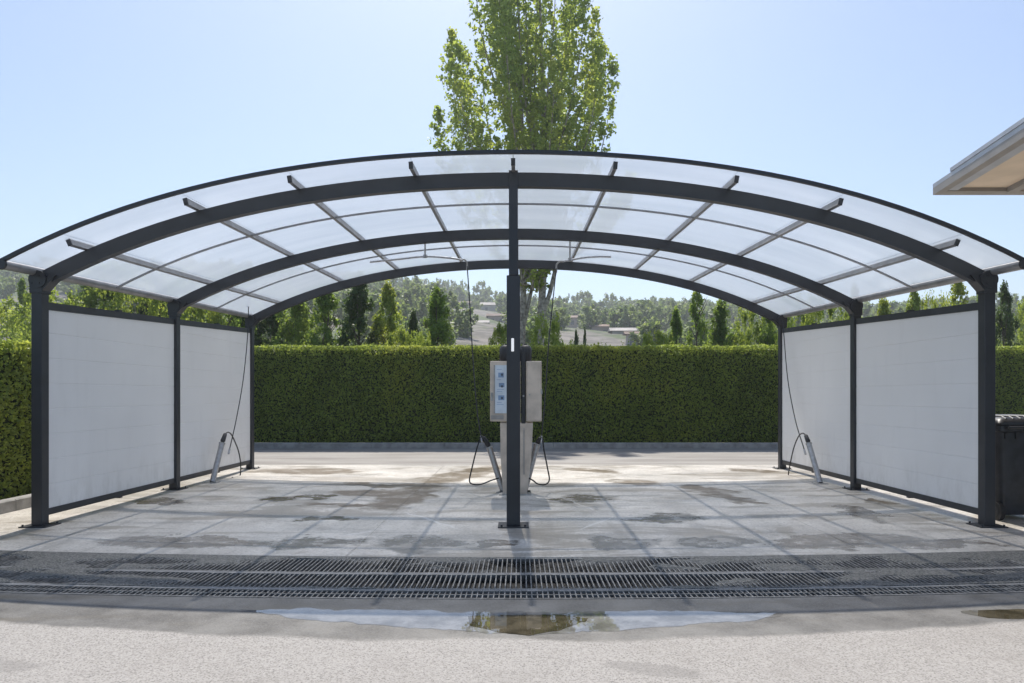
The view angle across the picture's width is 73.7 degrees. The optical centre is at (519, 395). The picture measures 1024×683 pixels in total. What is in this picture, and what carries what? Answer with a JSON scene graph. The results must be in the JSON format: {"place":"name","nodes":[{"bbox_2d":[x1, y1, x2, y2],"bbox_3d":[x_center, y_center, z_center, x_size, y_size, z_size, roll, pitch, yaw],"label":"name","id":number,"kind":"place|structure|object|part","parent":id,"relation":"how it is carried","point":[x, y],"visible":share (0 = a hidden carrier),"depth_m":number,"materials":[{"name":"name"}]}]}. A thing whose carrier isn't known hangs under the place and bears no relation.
{"place":"outdoors","nodes":[
{"label":"outdoors","id":0,"kind":"place"},
{"bbox_2d":[0,277,1021,347],"bbox_3d":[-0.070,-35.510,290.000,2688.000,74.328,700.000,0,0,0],"label":"hillside ground","id":1,"kind":"structure","parent":0,"point":[482,333],"depth_m":116.20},
{"bbox_2d":[0,294,30,340],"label":"leafy tree","id":2,"kind":"object","parent":1,"relation":"on","point":[4,307],"visible":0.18,"depth_m":30.13,"materials":[{"name":"green plant"}]},
{"bbox_2d":[7,277,30,337],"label":"conical tree","id":3,"kind":"object","parent":1,"relation":"on","point":[21,283],"visible":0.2,"depth_m":35.90,"materials":[{"name":"green plant"}]},
{"bbox_2d":[0,286,97,341],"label":"leafy tree","id":4,"kind":"object","parent":1,"relation":"on","point":[77,300],"visible":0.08,"depth_m":23.83,"materials":[{"name":"green plant"}]},
{"bbox_2d":[60,263,127,310],"bbox_3d":[-15.592,-1.616,25.019,3.668,6.551,3.808,0,0,-41],"label":"columnar tree","id":5,"kind":"object","parent":1,"relation":"on","point":[97,272],"visible":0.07,"depth_m":24.69,"materials":[{"name":"green plant"}]},
{"bbox_2d":[88,260,172,317],"bbox_3d":[-13.836,-1.596,24.550,3.872,6.508,3.429,0,0,-6],"label":"leafy tree","id":6,"kind":"object","parent":1,"relation":"on","point":[113,273],"visible":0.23,"depth_m":23.83,"materials":[{"name":"green plant"}]},
{"bbox_2d":[131,272,181,319],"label":"columnar tree","id":7,"kind":"object","parent":1,"relation":"on","point":[154,281],"visible":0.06,"depth_m":25.79,"materials":[{"name":"green plant"}]},
{"bbox_2d":[142,262,226,324],"bbox_3d":[-11.646,-1.466,23.956,3.130,6.255,3.278,0,0,-10],"label":"leafy tree","id":8,"kind":"object","parent":1,"relation":"on","point":[188,313],"visible":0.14,"depth_m":23.83,"materials":[{"name":"green plant"}]},
{"bbox_2d":[194,268,262,338],"bbox_3d":[-11.139,-1.504,25.044,3.403,6.331,2.674,0,0,10],"label":"leafy tree","id":9,"kind":"object","parent":1,"relation":"on","point":[233,321],"visible":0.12,"depth_m":24.83,"materials":[{"name":"green plant"}]},
{"bbox_2d":[233,283,269,345],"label":"columnar tree","id":10,"kind":"object","parent":1,"relation":"on","point":[262,338],"visible":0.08,"depth_m":25.91,"materials":[{"name":"green plant"}]},
{"bbox_2d":[254,294,290,345],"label":"columnar tree","id":11,"kind":"object","parent":1,"relation":"on","point":[271,322],"visible":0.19,"depth_m":24.77,"materials":[{"name":"green plant"}]},
{"bbox_2d":[269,290,314,345],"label":"columnar tree","id":12,"kind":"object","parent":1,"relation":"on","point":[295,325],"visible":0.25,"depth_m":24.24,"materials":[{"name":"green plant"}]},
{"bbox_2d":[303,277,345,345],"bbox_3d":[-6.863,-1.244,24.123,1.984,5.806,2.060,0,0,34],"label":"columnar tree","id":13,"kind":"object","parent":1,"relation":"on","point":[326,304],"visible":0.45,"depth_m":23.76,"materials":[{"name":"green plant"}]},
{"bbox_2d":[333,271,382,345],"bbox_3d":[-5.848,-1.351,23.733,2.179,6.017,2.266,0,0,9],"label":"columnar tree","id":14,"kind":"object","parent":1,"relation":"on","point":[355,312],"visible":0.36,"depth_m":23.65,"materials":[{"name":"green plant"}]},
{"bbox_2d":[365,279,410,345],"bbox_3d":[-4.494,-1.216,24.023,2.365,5.747,1.829,0,0,33],"label":"columnar tree","id":15,"kind":"object","parent":1,"relation":"on","point":[388,324],"visible":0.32,"depth_m":23.89,"materials":[{"name":"green plant"}]},
{"bbox_2d":[384,327,421,345],"bbox_3d":[-3.970,-0.335,23.025,1.455,3.983,1.644,0,0,34],"label":"shrub","id":16,"kind":"object","parent":1,"relation":"on","point":[400,339],"visible":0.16,"depth_m":22.78,"materials":[{"name":"green plant"}]},
{"bbox_2d":[407,310,420,344],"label":"conical tree","id":17,"kind":"object","parent":1,"relation":"on","point":[412,324],"visible":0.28,"depth_m":24.91,"materials":[{"name":"green plant"}]},
{"bbox_2d":[415,329,432,346],"bbox_3d":[-3.173,-0.277,22.627,1.072,3.871,1.122,0,0,42],"label":"shrub","id":18,"kind":"object","parent":1,"relation":"on","point":[427,343],"visible":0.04,"depth_m":22.51,"materials":[{"name":"green plant"}]},
{"bbox_2d":[412,284,454,346],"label":"conical tree","id":19,"kind":"object","parent":1,"relation":"on","point":[436,325],"visible":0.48,"depth_m":23.89,"materials":[{"name":"green plant"}]},
{"bbox_2d":[442,280,449,292],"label":"hill tree","id":20,"kind":"object","parent":1,"relation":"on","point":[447,285],"visible":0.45,"depth_m":335.10,"materials":[{"name":"green plant"}]},
{"bbox_2d":[460,280,470,292],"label":"hill tree","id":21,"kind":"object","parent":1,"relation":"on","point":[461,284],"visible":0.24,"depth_m":334.06,"materials":[{"name":"green plant"}]},
{"bbox_2d":[471,280,491,297],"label":"hill tree","id":22,"kind":"object","parent":1,"relation":"on","point":[477,289],"visible":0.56,"depth_m":333.38,"materials":[{"name":"green plant"}]},
{"bbox_2d":[476,320,489,323],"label":"hill house","id":23,"kind":"structure","parent":1,"relation":"on","point":[484,321],"depth_m":159.00,"materials":[{"name":"white concrete"}]},
{"bbox_2d":[480,302,503,311],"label":"hill house","id":24,"kind":"structure","parent":1,"relation":"on","point":[488,306],"depth_m":247.69,"materials":[{"name":"beige concrete"}]},
{"bbox_2d":[486,314,505,322],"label":"hill house","id":25,"kind":"structure","parent":1,"relation":"on","point":[497,317],"depth_m":188.51,"materials":[{"name":"beige concrete"}]},
{"bbox_2d":[488,321,506,345],"bbox_3d":[-0.478,-0.443,23.014,1.391,4.200,1.232,0,0,9],"label":"shrub","id":26,"kind":"object","parent":1,"relation":"on","point":[499,330],"visible":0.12,"depth_m":22.86,"materials":[{"name":"green plant"}]},
{"bbox_2d":[0,253,1023,345],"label":"hillside wood","id":27,"kind":"object","parent":1,"relation":"on","point":[645,316],"visible":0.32,"depth_m":153.28,"materials":[{"name":"green plant"}]},
{"bbox_2d":[427,0,637,345],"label":"poplar tree","id":28,"kind":"object","parent":1,"relation":"on","point":[540,110],"visible":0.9,"depth_m":32.70,"materials":[{"name":"green plant"}]},
{"bbox_2d":[527,311,573,345],"bbox_3d":[0.963,-0.679,24.054,2.026,4.677,1.935,0,0,-43],"label":"shrub","id":29,"kind":"object","parent":1,"relation":"on","point":[555,326],"visible":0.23,"depth_m":23.74,"materials":[{"name":"green plant"}]},
{"bbox_2d":[565,316,577,327],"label":"hill house","id":30,"kind":"structure","parent":1,"relation":"on","point":[573,323],"depth_m":198.51,"materials":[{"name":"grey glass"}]},
{"bbox_2d":[569,292,581,303],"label":"hill tree","id":31,"kind":"object","parent":1,"relation":"on","point":[574,298],"visible":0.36,"depth_m":333.96,"materials":[{"name":"green plant"}]},
{"bbox_2d":[573,329,578,344],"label":"conical tree","id":32,"kind":"object","parent":1,"relation":"on","point":[576,341],"visible":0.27,"depth_m":39.96,"materials":[{"name":"green plant"}]},
{"bbox_2d":[583,327,586,344],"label":"conical tree","id":33,"kind":"object","parent":1,"relation":"on","point":[584,337],"visible":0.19,"depth_m":41.98,"materials":[{"name":"green plant"}]},
{"bbox_2d":[589,324,609,331],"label":"hill house","id":34,"kind":"structure","parent":1,"relation":"on","point":[602,327],"depth_m":148.84,"materials":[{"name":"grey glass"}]},
{"bbox_2d":[608,328,637,333],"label":"hill house","id":35,"kind":"structure","parent":1,"relation":"on","point":[616,330],"depth_m":128.85,"materials":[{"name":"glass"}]},
{"bbox_2d":[622,331,639,344],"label":"hill house","id":36,"kind":"structure","parent":1,"relation":"on","point":[627,334],"depth_m":109.19,"materials":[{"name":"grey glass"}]},
{"bbox_2d":[633,328,679,346],"bbox_3d":[4.742,-0.346,24.033,1.986,4.004,2.243,0,0,29],"label":"shrub","id":37,"kind":"object","parent":1,"relation":"on","point":[661,339],"visible":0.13,"depth_m":23.68,"materials":[{"name":"green plant"}]},
{"bbox_2d":[666,306,684,344],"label":"conical tree","id":38,"kind":"object","parent":1,"relation":"on","point":[676,326],"visible":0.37,"depth_m":24.90,"materials":[{"name":"green plant"}]},
{"bbox_2d":[684,279,711,345],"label":"sparse tree","id":39,"kind":"object","parent":1,"relation":"on","point":[699,326],"visible":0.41,"depth_m":24.91,"materials":[{"name":"green plant"}]},
{"bbox_2d":[704,299,738,345],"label":"conical tree","id":40,"kind":"object","parent":1,"relation":"on","point":[718,333],"visible":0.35,"depth_m":25.35,"materials":[{"name":"green plant"}]},
{"bbox_2d":[732,298,776,345],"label":"leafy tree","id":41,"kind":"object","parent":1,"relation":"on","point":[741,340],"visible":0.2,"depth_m":24.83,"materials":[{"name":"green plant"}]},
{"bbox_2d":[756,317,777,345],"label":"columnar tree","id":42,"kind":"object","parent":1,"relation":"on","point":[764,338],"visible":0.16,"depth_m":23.92,"materials":[{"name":"green plant"}]},
{"bbox_2d":[772,289,823,344],"bbox_3d":[10.319,-1.111,25.051,2.436,5.543,1.914,0,0,-18],"label":"leafy tree","id":43,"kind":"object","parent":1,"relation":"on","point":[787,304],"visible":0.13,"depth_m":24.82,"materials":[{"name":"green plant"}]},
{"bbox_2d":[800,288,849,325],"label":"leafy tree","id":44,"kind":"object","parent":1,"relation":"on","point":[830,312],"visible":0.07,"depth_m":23.82,"materials":[{"name":"green plant"}]},
{"bbox_2d":[850,282,861,317],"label":"conical tree","id":45,"kind":"object","parent":1,"relation":"on","point":[855,291],"visible":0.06,"depth_m":24.92,"materials":[{"name":"green plant"}]},
{"bbox_2d":[877,298,893,315],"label":"conical tree","id":46,"kind":"object","parent":1,"relation":"on","point":[884,308],"visible":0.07,"depth_m":23.91,"materials":[{"name":"green plant"}]},
{"bbox_2d":[905,282,922,311],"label":"conical tree","id":47,"kind":"object","parent":1,"relation":"on","point":[915,304],"visible":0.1,"depth_m":24.42,"materials":[{"name":"green plant"}]},
{"bbox_2d":[920,289,949,309],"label":"leafy tree","id":48,"kind":"object","parent":1,"relation":"on","point":[943,303],"visible":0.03,"depth_m":25.06,"materials":[{"name":"green plant"}]},
{"bbox_2d":[946,282,968,305],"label":"conical tree","id":49,"kind":"object","parent":1,"relation":"on","point":[957,289],"visible":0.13,"depth_m":23.86,"materials":[{"name":"green plant"}]},
{"bbox_2d":[995,279,1022,345],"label":"conical tree","id":50,"kind":"object","parent":1,"relation":"on","point":[1005,320],"visible":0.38,"depth_m":23.89,"materials":[{"name":"green plant"}]},
{"bbox_2d":[995,299,1023,345],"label":"shrub","id":51,"kind":"object","parent":1,"relation":"on","point":[1020,333],"visible":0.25,"depth_m":29.95,"materials":[{"name":"green plant"}]},
{"bbox_2d":[0,593,1023,682],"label":"forecourt ground","id":52,"kind":"structure","parent":0,"point":[55,638],"depth_m":3.98,"materials":[{"name":"grey concrete"}]},
{"bbox_2d":[237,608,781,634],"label":"puddle water","id":53,"kind":"structure","parent":52,"relation":"on","point":[595,621],"depth_m":4.46,"materials":[{"name":"grey liquid"}]},
{"bbox_2d":[468,614,587,634],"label":"puddle water","id":54,"kind":"structure","parent":52,"relation":"on","point":[526,624],"depth_m":4.36,"materials":[{"name":"liquid"}]},
{"bbox_2d":[933,117,1023,194],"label":"service building","id":55,"kind":"structure","parent":52,"relation":"on","point":[994,166],"depth_m":9.11,"materials":[{"name":"metal"}]},
{"bbox_2d":[961,609,1023,618],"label":"puddle water","id":56,"kind":"structure","parent":52,"relation":"on","point":[1009,613],"depth_m":4.55,"materials":[{"name":"liquid"}]},
{"bbox_2d":[0,465,1023,557],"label":"wash floor","id":57,"kind":"structure","parent":0,"point":[384,511],"depth_m":8.13,"materials":[{"name":"concrete"}]},
{"bbox_2d":[0,494,30,513],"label":"kerb","id":58,"kind":"structure","parent":57,"relation":"on","point":[8,505],"depth_m":8.61,"materials":[{"name":"concrete"}]},
{"bbox_2d":[204,442,224,482],"bbox_3d":[-5.130,1.128,11.527,0.200,0.670,0.434,0,0,0],"label":"lance holder","id":59,"kind":"object","parent":57,"relation":"on","point":[217,463],"visible":1,"depth_m":11.50,"materials":[{"name":"metal"}]},
{"bbox_2d":[486,446,502,492],"bbox_3d":[-0.330,1.112,10.280,0.357,0.691,0.180,0,0,0],"label":"lance holder","id":60,"kind":"object","parent":57,"relation":"on","point":[492,457],"visible":0.81,"depth_m":10.25,"materials":[{"name":"metal"}]},
{"bbox_2d":[0,150,1023,527],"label":"wash canopy","id":61,"kind":"object","parent":57,"relation":"on","point":[512,180],"visible":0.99,"depth_m":7.57,"materials":[{"name":"metal"}]},
{"bbox_2d":[49,302,174,514],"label":"side wall","id":62,"kind":"structure","parent":61,"relation":"attached to","point":[111,404],"depth_m":8.82,"materials":[{"name":"paint"}]},
{"bbox_2d":[180,319,250,481],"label":"side wall","id":63,"kind":"structure","parent":61,"relation":"attached to","point":[212,360],"depth_m":11.83,"materials":[{"name":"paint"}]},
{"bbox_2d":[220,297,248,477],"bbox_3d":[-5.118,-0.163,12.384,0.102,3.442,1.396,0,0,-3],"label":"pressure hose","id":64,"kind":"object","parent":61,"relation":"hanging from","point":[224,436],"visible":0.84,"depth_m":12.40,"materials":[{"name":"black rubber"}]},
{"bbox_2d":[370,244,467,269],"bbox_3d":[-1.672,-2.289,11.315,1.666,0.478,0.107,0,0,8],"label":"ceiling boom","id":65,"kind":"object","parent":61,"relation":"attached to","point":[426,256],"visible":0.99,"depth_m":11.29,"materials":[{"name":"metal"}]},
{"bbox_2d":[467,266,498,484],"bbox_3d":[-0.745,-0.402,10.633,0.376,3.502,1.119,0,0,-30],"label":"pressure hose","id":66,"kind":"object","parent":65,"relation":"hanging from","point":[484,439],"visible":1,"depth_m":10.37,"materials":[{"name":"black rubber"}]},
{"bbox_2d":[555,241,610,272],"bbox_3d":[1.060,-2.296,11.364,1.003,0.556,0.100,0,0,-20],"label":"ceiling boom","id":67,"kind":"object","parent":61,"relation":"attached to","point":[570,259],"visible":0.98,"depth_m":11.30,"materials":[{"name":"metal"}]},
{"bbox_2d":[529,268,556,484],"bbox_3d":[0.476,-0.385,10.662,0.283,3.471,1.096,0,0,26],"label":"pressure hose","id":68,"kind":"object","parent":67,"relation":"hanging from","point":[539,440],"visible":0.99,"depth_m":10.51,"materials":[{"name":"black rubber"}]},
{"bbox_2d":[782,318,809,474],"bbox_3d":[4.953,0.052,12.386,0.120,3.083,1.504,0,0,4],"label":"pressure hose","id":69,"kind":"object","parent":61,"relation":"hanging from","point":[806,437],"visible":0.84,"depth_m":12.33,"materials":[{"name":"black rubber"}]},
{"bbox_2d":[782,320,849,480],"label":"side wall","id":70,"kind":"structure","parent":61,"relation":"attached to","point":[818,362],"depth_m":11.84,"materials":[{"name":"paint"}]},
{"bbox_2d":[856,302,977,514],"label":"side wall","id":71,"kind":"structure","parent":61,"relation":"attached to","point":[917,404],"depth_m":8.83,"materials":[{"name":"paint"}]},
{"bbox_2d":[499,422,532,494],"bbox_3d":[-0.054,0.928,10.180,0.495,1.052,0.500,0,0,0],"label":"cabinet pedestal","id":72,"kind":"object","parent":57,"relation":"on","point":[526,430],"visible":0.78,"depth_m":9.98,"materials":[{"name":"beige metal"}]},
{"bbox_2d":[490,361,506,420],"bbox_3d":[-0.210,-0.060,10.151,0.444,0.881,0.438,0,0,0],"label":"control cabinet","id":73,"kind":"object","parent":72,"relation":"on","point":[498,390],"visible":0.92,"depth_m":9.94,"materials":[{"name":"beige metal"}]},
{"bbox_2d":[499,344,506,360],"bbox_3d":[-0.200,-0.634,10.150,0.204,0.263,0.320,0,0,0],"label":"pump housing","id":74,"kind":"object","parent":73,"relation":"on","point":[503,353],"visible":0.48,"depth_m":10.00,"materials":[{"name":"black plastic"}]},
{"bbox_2d":[521,352,525,423],"bbox_3d":[0.055,-0.108,10.053,0.067,1.049,0.195,0,0,0],"label":"cable duct","id":75,"kind":"object","parent":72,"relation":"on","point":[523,387],"visible":0.9,"depth_m":9.97,"materials":[{"name":"black metal"}]},
{"bbox_2d":[527,443,539,491],"bbox_3d":[0.143,1.089,10.280,0.342,0.732,0.180,0,0,0],"label":"lance holder","id":76,"kind":"object","parent":72,"relation":"on","point":[535,450],"visible":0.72,"depth_m":10.26,"materials":[{"name":"metal"}]},
{"bbox_2d":[526,361,541,420],"bbox_3d":[0.213,-0.060,10.149,0.236,0.881,0.442,0,0,0],"label":"control cabinet","id":77,"kind":"object","parent":72,"relation":"on","point":[533,390],"visible":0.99,"depth_m":9.94,"materials":[{"name":"silver metal"}]},
{"bbox_2d":[520,344,531,361],"bbox_3d":[0.087,-0.634,10.150,0.185,0.263,0.320,0,0,0],"label":"pump housing","id":78,"kind":"object","parent":77,"relation":"on","point":[526,348],"visible":0.81,"depth_m":10.01,"materials":[{"name":"black plastic"}]},
{"bbox_3d":[0.210,-0.060,9.945,0.191,0.841,0.010,0,0,0],"label":"door","id":79,"kind":"part","parent":77,"relation":"part of","materials":[{"name":"beige metal"}]},
{"bbox_2d":[806,442,827,483],"bbox_3d":[4.950,1.129,11.424,0.200,0.677,0.529,0,0,0],"label":"lance holder","id":80,"kind":"object","parent":57,"relation":"on","point":[818,477],"visible":0.98,"depth_m":11.39,"materials":[{"name":"metal"}]},
{"bbox_2d":[995,414,1023,519],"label":"wheelie bin","id":81,"kind":"object","parent":57,"relation":"on","point":[1009,464],"visible":0.65,"depth_m":7.91,"materials":[{"name":"plastic"}]},
{"bbox_2d":[0,0,1023,307],"label":"sky","id":82,"kind":"structure","parent":0,"point":[106,105],"materials":[{"name":"blue"}]},
{"bbox_2d":[254,448,777,464],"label":"road","id":83,"kind":"structure","parent":0,"point":[554,456],"depth_m":16.29,"materials":[{"name":"concrete"}]},
{"bbox_2d":[254,443,777,447],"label":"kerb","id":84,"kind":"structure","parent":83,"relation":"on","point":[497,445],"depth_m":18.75,"materials":[{"name":"concrete"}]},
{"bbox_2d":[260,442,777,442],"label":"planting soil","id":85,"kind":"structure","parent":0,"point":[532,442],"depth_m":20.64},
{"bbox_2d":[254,339,1023,442],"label":"hedge","id":86,"kind":"object","parent":85,"relation":"on","point":[595,393],"visible":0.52,"depth_m":19.37,"materials":[{"name":"green plant"}]},
{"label":"drain floor","id":87,"kind":"structure","parent":0,"visible":0},
{"bbox_2d":[0,550,1023,588],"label":"drain silt","id":88,"kind":"object","parent":87,"relation":"on","point":[54,561],"visible":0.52,"depth_m":5.89,"materials":[{"name":"grey soil"}]},
{"bbox_2d":[0,568,1023,588],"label":"drain grating","id":89,"kind":"object","parent":88,"relation":"on","point":[256,580],"visible":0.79,"depth_m":5.44,"materials":[{"name":"metal"}]},
{"bbox_2d":[0,584,1023,598],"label":"drain grating","id":90,"kind":"object","parent":88,"relation":"on","point":[510,594],"visible":0.86,"depth_m":5.07,"materials":[{"name":"metal"}]},
{"bbox_2d":[0,555,1023,572],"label":"drain grating","id":91,"kind":"object","parent":88,"relation":"on","point":[286,565],"visible":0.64,"depth_m":5.86,"materials":[{"name":"metal"}]},
{"bbox_2d":[0,583,1023,589],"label":"drain rib","id":92,"kind":"object","parent":87,"relation":"on","point":[505,589],"visible":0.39,"depth_m":5.15,"materials":[{"name":"metal"}]},
{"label":"planting soil","id":93,"kind":"structure","parent":0,"visible":0},
{"bbox_2d":[0,339,30,499],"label":"hedge","id":94,"kind":"object","parent":93,"relation":"on","point":[15,418],"visible":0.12,"depth_m":9.08,"materials":[{"name":"green plant"}]}
]}

